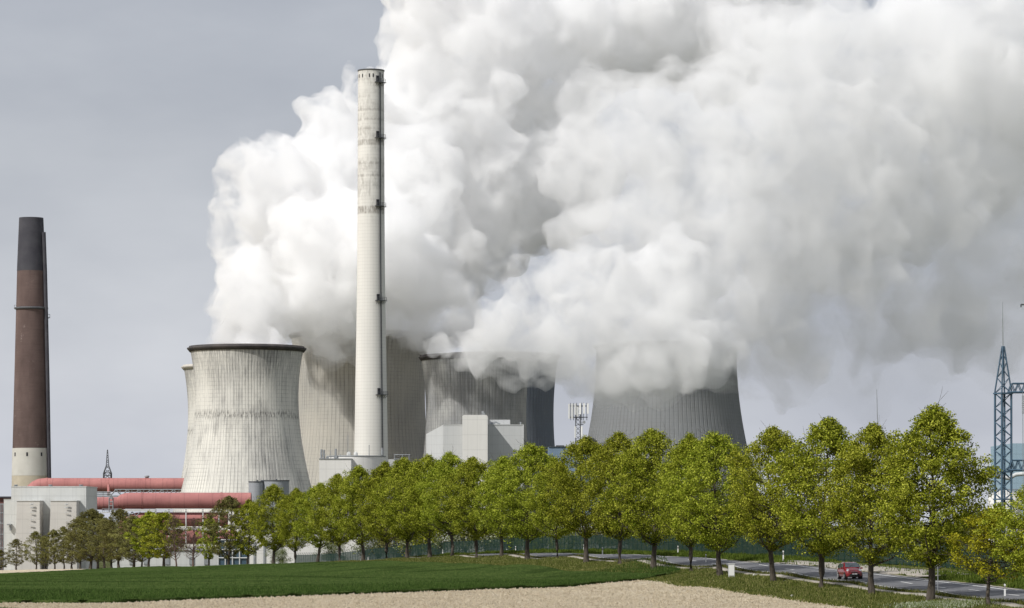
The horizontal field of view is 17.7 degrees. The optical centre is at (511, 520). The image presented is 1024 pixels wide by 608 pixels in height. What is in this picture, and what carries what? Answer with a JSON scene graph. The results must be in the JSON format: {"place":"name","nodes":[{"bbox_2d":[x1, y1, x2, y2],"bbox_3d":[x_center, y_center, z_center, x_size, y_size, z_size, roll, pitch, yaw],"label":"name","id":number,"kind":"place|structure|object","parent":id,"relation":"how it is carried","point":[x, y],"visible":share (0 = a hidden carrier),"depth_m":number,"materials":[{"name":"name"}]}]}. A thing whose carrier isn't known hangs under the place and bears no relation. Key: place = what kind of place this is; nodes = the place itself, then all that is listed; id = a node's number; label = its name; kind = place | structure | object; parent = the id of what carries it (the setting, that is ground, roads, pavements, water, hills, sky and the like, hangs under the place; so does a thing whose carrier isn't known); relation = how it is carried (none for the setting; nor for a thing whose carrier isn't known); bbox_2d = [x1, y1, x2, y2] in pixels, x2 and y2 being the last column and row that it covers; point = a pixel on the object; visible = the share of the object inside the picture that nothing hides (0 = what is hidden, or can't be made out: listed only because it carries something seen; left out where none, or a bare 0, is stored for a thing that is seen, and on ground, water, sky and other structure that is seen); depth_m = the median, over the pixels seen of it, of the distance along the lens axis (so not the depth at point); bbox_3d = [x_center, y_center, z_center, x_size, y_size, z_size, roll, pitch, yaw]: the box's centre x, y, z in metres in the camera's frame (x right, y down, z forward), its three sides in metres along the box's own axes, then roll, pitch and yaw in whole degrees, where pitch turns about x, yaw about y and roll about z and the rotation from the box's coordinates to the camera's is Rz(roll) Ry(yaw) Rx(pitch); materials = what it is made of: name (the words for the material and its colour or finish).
{"place":"outdoors","nodes":[
{"label":"outdoors","id":0,"kind":"place"},
{"bbox_2d":[0,496,10,569],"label":"conveyor tower","id":1,"kind":"structure","parent":0,"point":[2,498],"depth_m":1175.99,"materials":[{"name":"grey metal"}]},
{"bbox_2d":[4,485,97,569],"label":"filter building","id":2,"kind":"structure","parent":0,"point":[41,510],"depth_m":1129.93,"materials":[{"name":"grey concrete"}]},
{"bbox_2d":[28,475,183,491],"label":"flue duct","id":3,"kind":"object","parent":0,"point":[146,482],"visible":0.53,"depth_m":1427.38,"materials":[{"name":"red metal"}]},
{"bbox_2d":[103,450,111,477],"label":"lattice mast","id":4,"kind":"object","parent":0,"point":[108,475],"visible":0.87,"depth_m":1444.42,"materials":[{"name":"metal"}]},
{"bbox_2d":[97,484,180,496],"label":"truss bridge","id":5,"kind":"structure","parent":0,"point":[107,493],"depth_m":1421.92,"materials":[{"name":"grey metal"}]},
{"bbox_2d":[173,364,194,511],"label":"cooling tower","id":6,"kind":"structure","parent":0,"point":[189,374],"depth_m":1589.27,"materials":[{"name":"beige concrete"}]},
{"bbox_2d":[0,560,671,602],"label":"crop field","id":7,"kind":"structure","parent":0,"point":[503,570],"depth_m":369.85,"materials":[{"name":"green plant"}]},
{"bbox_2d":[0,555,680,602],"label":"crop blades","id":8,"kind":"object","parent":7,"relation":"on","point":[244,587],"visible":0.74,"depth_m":299.14,"materials":[{"name":"green plant"}]},
{"bbox_2d":[405,353,536,545],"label":"cooling tower","id":9,"kind":"structure","parent":0,"point":[492,386],"depth_m":1381.29,"materials":[{"name":"concrete"}]},
{"bbox_2d":[0,526,986,607],"bbox_3d":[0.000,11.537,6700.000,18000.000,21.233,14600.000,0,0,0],"label":"ground","id":10,"kind":"structure","parent":0,"point":[107,564],"depth_m":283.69,"materials":[{"name":"soil"}]},
{"bbox_2d":[0,550,11,569],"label":"avenue tree","id":11,"kind":"object","parent":10,"relation":"on","point":[2,557],"visible":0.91,"depth_m":1014.47,"materials":[{"name":"green plant"}]},
{"bbox_2d":[5,539,31,569],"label":"avenue tree","id":12,"kind":"object","parent":10,"relation":"on","point":[18,543],"visible":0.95,"depth_m":999.53,"materials":[{"name":"green plant"}]},
{"bbox_2d":[12,217,50,485],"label":"chimney","id":13,"kind":"object","parent":10,"relation":"on","point":[31,455],"visible":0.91,"depth_m":1493.95,"materials":[{"name":"brown brick"},{"name":"pale concrete"},{"name":"dark steel"}]},
{"bbox_2d":[20,531,47,568],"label":"avenue tree","id":14,"kind":"object","parent":10,"relation":"on","point":[35,536],"visible":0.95,"depth_m":989.89,"materials":[{"name":"green plant"}]},
{"bbox_2d":[34,535,55,568],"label":"avenue tree","id":15,"kind":"object","parent":10,"relation":"on","point":[47,562],"visible":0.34,"depth_m":1009.61,"materials":[{"name":"green plant"}]},
{"bbox_2d":[38,529,66,568],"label":"avenue tree","id":16,"kind":"object","parent":10,"relation":"on","point":[53,540],"visible":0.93,"depth_m":973.88,"materials":[{"name":"green plant"}]},
{"bbox_2d":[49,526,77,568],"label":"avenue tree","id":17,"kind":"object","parent":10,"relation":"on","point":[62,535],"visible":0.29,"depth_m":991.59,"materials":[{"name":"green plant"}]},
{"bbox_2d":[57,533,85,568],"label":"avenue tree","id":18,"kind":"object","parent":10,"relation":"on","point":[73,560],"visible":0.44,"depth_m":959.28,"materials":[{"name":"green plant"}]},
{"bbox_2d":[59,521,89,568],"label":"avenue tree","id":19,"kind":"object","parent":10,"relation":"on","point":[77,522],"visible":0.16,"depth_m":974.92,"materials":[{"name":"green plant"}]},
{"bbox_2d":[61,507,114,568],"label":"avenue tree","id":20,"kind":"object","parent":10,"relation":"on","point":[94,516],"visible":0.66,"depth_m":936.58,"materials":[{"name":"green plant"}]},
{"bbox_2d":[72,513,119,568],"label":"avenue tree","id":21,"kind":"object","parent":10,"relation":"on","point":[97,561],"visible":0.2,"depth_m":949.08,"materials":[{"name":"green plant"}]},
{"bbox_2d":[85,517,125,567],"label":"avenue tree","id":22,"kind":"object","parent":10,"relation":"on","point":[99,554],"visible":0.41,"depth_m":921.45,"materials":[{"name":"green plant"}]},
{"bbox_2d":[97,520,125,567],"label":"avenue tree","id":23,"kind":"object","parent":10,"relation":"on","point":[111,562],"visible":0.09,"depth_m":933.95,"materials":[{"name":"green plant"}]},
{"bbox_2d":[95,508,147,567],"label":"avenue tree","id":24,"kind":"object","parent":10,"relation":"on","point":[120,513],"visible":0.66,"depth_m":899.14,"materials":[{"name":"green plant"}]},
{"bbox_2d":[106,515,152,566],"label":"avenue tree","id":25,"kind":"object","parent":10,"relation":"on","point":[129,523],"visible":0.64,"depth_m":879.58,"materials":[{"name":"green plant"}]},
{"bbox_2d":[127,522,157,566],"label":"avenue tree","id":26,"kind":"object","parent":10,"relation":"on","point":[142,560],"visible":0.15,"depth_m":899.66,"materials":[{"name":"green plant"}]},
{"bbox_2d":[123,509,168,566],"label":"avenue tree","id":27,"kind":"object","parent":10,"relation":"on","point":[148,514],"visible":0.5,"depth_m":856.06,"materials":[{"name":"green plant"}]},
{"bbox_2d":[101,496,220,547],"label":"duct gantry","id":28,"kind":"object","parent":10,"relation":"on","point":[112,502],"visible":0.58,"depth_m":1224.55,"materials":[{"name":"painted red steel"},{"name":"grey steel"}]},
{"bbox_2d":[117,492,251,508],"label":"flue duct","id":29,"kind":"object","parent":28,"relation":"on","point":[141,500],"visible":0.85,"depth_m":1225.42,"materials":[{"name":"red metal"}]},
{"bbox_2d":[97,497,123,509],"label":"flue duct","id":30,"kind":"object","parent":29,"relation":"attached to","point":[102,502],"visible":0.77,"depth_m":1227.97,"materials":[{"name":"metal"}]},
{"bbox_2d":[137,511,192,565],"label":"avenue tree","id":31,"kind":"object","parent":10,"relation":"on","point":[159,518],"visible":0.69,"depth_m":832.21,"materials":[{"name":"green plant"}]},
{"bbox_2d":[112,548,217,567],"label":"plant building","id":32,"kind":"structure","parent":10,"relation":"on","point":[183,560],"depth_m":1090.00,"materials":[{"name":"grey concrete"}]},
{"bbox_2d":[120,512,227,533],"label":"flue duct","id":33,"kind":"object","parent":10,"relation":"on","point":[193,515],"visible":0.23,"depth_m":1227.83,"materials":[{"name":"red metal"}]},
{"bbox_2d":[161,511,188,565],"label":"bare tree","id":34,"kind":"object","parent":10,"relation":"on","point":[174,520],"visible":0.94,"depth_m":805.22,"materials":[{"name":"brown plant"}]},
{"bbox_2d":[175,518,205,565],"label":"bare tree","id":35,"kind":"object","parent":10,"relation":"on","point":[193,546],"visible":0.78,"depth_m":778.66,"materials":[{"name":"brown plant"}]},
{"bbox_2d":[159,530,235,543],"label":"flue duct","id":36,"kind":"object","parent":10,"relation":"on","point":[190,534],"visible":0.14,"depth_m":1227.78,"materials":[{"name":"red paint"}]},
{"bbox_2d":[195,518,222,565],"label":"avenue tree","id":37,"kind":"object","parent":10,"relation":"on","point":[207,544],"visible":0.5,"depth_m":758.67,"materials":[{"name":"green plant"}]},
{"bbox_2d":[218,539,249,564],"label":"glazed hall","id":38,"kind":"structure","parent":10,"relation":"on","point":[239,558],"depth_m":1070.00,"materials":[{"name":"blue glass"}]},
{"bbox_2d":[171,343,316,547],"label":"cooling tower","id":39,"kind":"structure","parent":10,"relation":"on","point":[246,427],"depth_m":1330.43,"materials":[{"name":"beige concrete"}]},
{"bbox_2d":[248,479,288,530],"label":"twin silos","id":40,"kind":"object","parent":10,"relation":"on","point":[256,487],"visible":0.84,"depth_m":1233.02,"materials":[{"name":"grey metal"}]},
{"bbox_2d":[264,548,292,562],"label":"shrub","id":41,"kind":"object","parent":10,"relation":"on","point":[280,552],"visible":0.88,"depth_m":804.97,"materials":[{"name":"green plant"}]},
{"bbox_2d":[250,531,369,563],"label":"storage hall","id":42,"kind":"structure","parent":10,"relation":"on","point":[260,557],"depth_m":1020.00,"materials":[{"name":"grey metal"}]},
{"bbox_2d":[310,540,348,556],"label":"shrub","id":43,"kind":"object","parent":10,"relation":"on","point":[331,548],"visible":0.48,"depth_m":743.06,"materials":[{"name":"green plant"}]},
{"bbox_2d":[319,448,385,548],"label":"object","id":44,"kind":"object","parent":10,"relation":"on","point":[329,466],"visible":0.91,"depth_m":1094.00,"materials":[{"name":"concrete"}]},
{"bbox_2d":[288,330,431,516],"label":"cooling tower","id":45,"kind":"structure","parent":10,"relation":"on","point":[326,397],"depth_m":1455.73,"materials":[{"name":"beige concrete"}]},
{"bbox_2d":[354,68,388,532],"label":"chimney","id":46,"kind":"object","parent":10,"relation":"on","point":[371,430],"visible":0.79,"depth_m":1195.49,"materials":[{"name":"white concrete"}]},
{"bbox_2d":[349,523,397,555],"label":"shrub","id":47,"kind":"object","parent":10,"relation":"on","point":[375,545],"visible":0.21,"depth_m":687.46,"materials":[{"name":"green plant"}]},
{"bbox_2d":[369,524,411,554],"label":"shrub","id":48,"kind":"object","parent":10,"relation":"on","point":[390,543],"visible":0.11,"depth_m":676.53,"materials":[{"name":"green plant"}]},
{"bbox_2d":[391,531,443,553],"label":"shrub","id":49,"kind":"object","parent":10,"relation":"on","point":[405,544],"visible":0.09,"depth_m":648.46,"materials":[{"name":"green plant"}]},
{"bbox_2d":[396,528,458,555],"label":"shrub","id":50,"kind":"object","parent":10,"relation":"on","point":[424,538],"visible":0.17,"depth_m":640.63,"materials":[{"name":"green plant"}]},
{"bbox_2d":[431,507,491,548],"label":"shrub","id":51,"kind":"object","parent":10,"relation":"on","point":[458,536],"visible":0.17,"depth_m":611.66,"materials":[{"name":"green plant"}]},
{"bbox_2d":[430,455,513,557],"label":"avenue tree","id":52,"kind":"object","parent":10,"relation":"on","point":[470,468],"visible":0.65,"depth_m":486.48,"materials":[{"name":"green plant"}]},
{"bbox_2d":[426,411,523,541],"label":"boiler building","id":53,"kind":"structure","parent":10,"relation":"on","point":[478,437],"depth_m":1060.00,"materials":[{"name":"white paint"}]},
{"bbox_2d":[409,533,555,556],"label":"security fence","id":54,"kind":"object","parent":10,"relation":"on","point":[545,541],"visible":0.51,"depth_m":576.44,"materials":[{"name":"green metal"}]},
{"bbox_2d":[548,445,596,514],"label":"turbine hall","id":55,"kind":"structure","parent":10,"relation":"on","point":[557,450],"depth_m":1320.00,"materials":[{"name":"metal"}]},
{"bbox_2d":[533,434,621,561],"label":"avenue tree","id":56,"kind":"object","parent":10,"relation":"on","point":[582,447],"visible":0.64,"depth_m":406.91,"materials":[{"name":"green plant"}]},
{"bbox_2d":[568,403,588,533],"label":"phone mast","id":57,"kind":"object","parent":10,"relation":"on","point":[575,409],"visible":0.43,"depth_m":519.27,"materials":[{"name":"metal"}]},
{"bbox_2d":[558,532,773,554],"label":"security fence","id":58,"kind":"object","parent":10,"relation":"on","point":[575,541],"visible":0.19,"depth_m":467.50,"materials":[{"name":"green metal"}]},
{"bbox_2d":[758,414,885,587],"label":"avenue tree","id":59,"kind":"object","parent":10,"relation":"on","point":[824,435],"visible":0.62,"depth_m":290.24,"materials":[{"name":"green plant"}]},
{"bbox_2d":[774,534,1017,568],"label":"security fence","id":60,"kind":"object","parent":10,"relation":"on","point":[790,550],"visible":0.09,"depth_m":355.60,"materials":[{"name":"green metal"}]},
{"bbox_2d":[862,599,1003,607],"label":"white flowering ground cover","id":61,"kind":"object","parent":10,"relation":"on","point":[952,603],"visible":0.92,"depth_m":242.48,"materials":[{"name":"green plant"}]},
{"bbox_2d":[993,302,1012,539],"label":"substation pylon","id":62,"kind":"object","parent":10,"relation":"on","point":[1003,455],"visible":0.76,"depth_m":499.68,"materials":[{"name":"blue metal"}]},
{"bbox_2d":[1007,459,1023,470],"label":"lattice beam","id":63,"kind":"structure","parent":62,"relation":"attached to","point":[1015,466],"depth_m":499.37,"materials":[{"name":"metal"}]},
{"bbox_2d":[1007,383,1023,392],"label":"lattice beam","id":64,"kind":"structure","parent":62,"relation":"attached to","point":[1018,386],"depth_m":499.35,"materials":[{"name":"metal"}]},
{"bbox_2d":[988,489,1021,544],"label":"white tank","id":65,"kind":"object","parent":10,"relation":"on","point":[991,500],"visible":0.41,"depth_m":647.81,"materials":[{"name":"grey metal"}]},
{"bbox_2d":[991,443,1023,546],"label":"blue hall","id":66,"kind":"structure","parent":10,"relation":"on","point":[1017,453],"depth_m":900.00,"materials":[{"name":"blue metal"}]},
{"bbox_2d":[449,351,560,494],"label":"cooling tower","id":67,"kind":"structure","parent":0,"point":[540,401],"depth_m":1601.15,"materials":[{"name":"concrete"}]},
{"bbox_2d":[0,0,1023,525],"label":"sky","id":68,"kind":"structure","parent":0,"point":[831,192],"materials":[{"name":"grey"}]},
{"bbox_2d":[319,552,1023,607],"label":"grass verge","id":69,"kind":"object","parent":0,"point":[887,565],"depth_m":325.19,"materials":[{"name":"green plant"}]},
{"bbox_2d":[195,494,257,564],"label":"avenue tree","id":70,"kind":"object","parent":69,"relation":"on","point":[232,503],"visible":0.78,"depth_m":730.90,"materials":[{"name":"green plant"}]},
{"bbox_2d":[224,497,265,563],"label":"avenue tree","id":71,"kind":"object","parent":69,"relation":"on","point":[247,541],"visible":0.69,"depth_m":705.02,"materials":[{"name":"green plant"}]},
{"bbox_2d":[244,483,301,563],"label":"avenue tree","id":72,"kind":"object","parent":69,"relation":"on","point":[273,493],"visible":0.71,"depth_m":672.72,"materials":[{"name":"green plant"}]},
{"bbox_2d":[268,488,317,562],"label":"avenue tree","id":73,"kind":"object","parent":69,"relation":"on","point":[296,544],"visible":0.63,"depth_m":650.67,"materials":[{"name":"green plant"}]},
{"bbox_2d":[285,482,337,561],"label":"avenue tree","id":74,"kind":"object","parent":69,"relation":"on","point":[312,532],"visible":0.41,"depth_m":627.53,"materials":[{"name":"green plant"}]},
{"bbox_2d":[304,473,363,560],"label":"avenue tree","id":75,"kind":"object","parent":69,"relation":"on","point":[321,517],"visible":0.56,"depth_m":605.37,"materials":[{"name":"green plant"}]},
{"bbox_2d":[295,543,405,562],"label":"security fence","id":76,"kind":"object","parent":69,"relation":"on","point":[379,553],"visible":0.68,"depth_m":696.28,"materials":[{"name":"green metal"}]},
{"bbox_2d":[325,464,388,560],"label":"avenue tree","id":77,"kind":"object","parent":69,"relation":"on","point":[357,474],"visible":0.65,"depth_m":583.95,"materials":[{"name":"green plant"}]},
{"bbox_2d":[352,461,405,557],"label":"avenue tree","id":78,"kind":"object","parent":69,"relation":"on","point":[367,516],"visible":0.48,"depth_m":564.54,"materials":[{"name":"green plant"}]},
{"bbox_2d":[368,454,440,557],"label":"avenue tree","id":79,"kind":"object","parent":69,"relation":"on","point":[400,467],"visible":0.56,"depth_m":544.24,"materials":[{"name":"green plant"}]},
{"bbox_2d":[386,451,464,557],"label":"avenue tree","id":80,"kind":"object","parent":69,"relation":"on","point":[418,526],"visible":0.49,"depth_m":524.53,"materials":[{"name":"green plant"}]},
{"bbox_2d":[414,446,483,555],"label":"avenue tree","id":81,"kind":"object","parent":69,"relation":"on","point":[445,469],"visible":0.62,"depth_m":507.30,"materials":[{"name":"green plant"}]},
{"bbox_2d":[468,452,530,555],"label":"avenue tree","id":82,"kind":"object","parent":69,"relation":"on","point":[495,527],"visible":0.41,"depth_m":467.80,"materials":[{"name":"green plant"}]},
{"bbox_2d":[475,441,568,559],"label":"avenue tree","id":83,"kind":"object","parent":69,"relation":"on","point":[527,462],"visible":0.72,"depth_m":450.22,"materials":[{"name":"green plant"}]},
{"bbox_2d":[523,456,581,557],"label":"avenue tree","id":84,"kind":"object","parent":69,"relation":"on","point":[556,531],"visible":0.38,"depth_m":428.09,"materials":[{"name":"green plant"}]},
{"bbox_2d":[574,431,658,563],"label":"avenue tree","id":85,"kind":"object","parent":69,"relation":"on","point":[598,483],"visible":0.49,"depth_m":386.66,"materials":[{"name":"green plant"}]},
{"bbox_2d":[593,424,684,568],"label":"avenue tree","id":86,"kind":"object","parent":69,"relation":"on","point":[658,445],"visible":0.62,"depth_m":367.10,"materials":[{"name":"green plant"}]},
{"bbox_2d":[644,431,730,570],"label":"avenue tree","id":87,"kind":"object","parent":69,"relation":"on","point":[682,450],"visible":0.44,"depth_m":348.37,"materials":[{"name":"green plant"}]},
{"bbox_2d":[654,428,763,575],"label":"avenue tree","id":88,"kind":"object","parent":69,"relation":"on","point":[717,540],"visible":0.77,"depth_m":332.41,"materials":[{"name":"green plant"}]},
{"bbox_2d":[418,547,1023,588],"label":"verge weeds","id":89,"kind":"object","parent":69,"relation":"on","point":[970,576],"visible":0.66,"depth_m":374.79,"materials":[{"name":"green plant"}]},
{"bbox_2d":[728,564,734,576],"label":"utility cabinet","id":90,"kind":"object","parent":69,"relation":"on","point":[731,569],"visible":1,"depth_m":328.23,"materials":[{"name":"grey metal"}]},
{"bbox_2d":[716,421,828,580],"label":"avenue tree","id":91,"kind":"object","parent":69,"relation":"on","point":[773,438],"visible":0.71,"depth_m":309.51,"materials":[{"name":"green plant"}]},
{"bbox_2d":[809,419,927,593],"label":"avenue tree","id":92,"kind":"object","parent":69,"relation":"on","point":[874,437],"visible":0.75,"depth_m":271.95,"materials":[{"name":"green plant"}]},
{"bbox_2d":[861,386,1000,599],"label":"avenue tree","id":93,"kind":"object","parent":69,"relation":"on","point":[935,419],"visible":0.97,"depth_m":253.85,"materials":[{"name":"green plant"}]},
{"bbox_2d":[931,498,1023,604],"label":"avenue tree","id":94,"kind":"object","parent":69,"relation":"on","point":[983,544],"visible":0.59,"depth_m":237.60,"materials":[{"name":"green plant"}]},
{"bbox_2d":[973,485,1023,575],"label":"avenue tree","id":95,"kind":"object","parent":69,"relation":"on","point":[1015,524],"visible":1,"depth_m":227.88,"materials":[{"name":"green plant"}]},
{"bbox_2d":[588,341,766,534],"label":"cooling tower","id":96,"kind":"structure","parent":0,"point":[677,389],"depth_m":1412.32,"materials":[{"name":"grey concrete"}]},
{"bbox_2d":[372,553,1023,601],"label":"road","id":97,"kind":"structure","parent":0,"point":[919,584],"depth_m":307.30,"materials":[{"name":"grey asphalt"}]},
{"bbox_2d":[371,553,1023,597],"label":"road edge lines","id":98,"kind":"object","parent":97,"relation":"on","point":[832,569],"visible":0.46,"depth_m":309.80,"materials":[{"name":"paint"}]},
{"bbox_2d":[837,562,862,579],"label":"car","id":99,"kind":"object","parent":97,"relation":"on","point":[845,570],"visible":1,"depth_m":302.14,"materials":[{"name":"red paint"}]},
{"bbox_2d":[409,554,1023,607],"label":"footpath","id":100,"kind":"structure","parent":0,"point":[864,588],"depth_m":306.86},
{"bbox_2d":[656,555,1023,589],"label":"gravel shoulder","id":101,"kind":"object","parent":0,"point":[891,574],"visible":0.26,"depth_m":300.62},
{"bbox_2d":[747,560,965,577],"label":"gravel layby","id":102,"kind":"structure","parent":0,"point":[889,571],"depth_m":324.58,"materials":[{"name":"beige gravel"}]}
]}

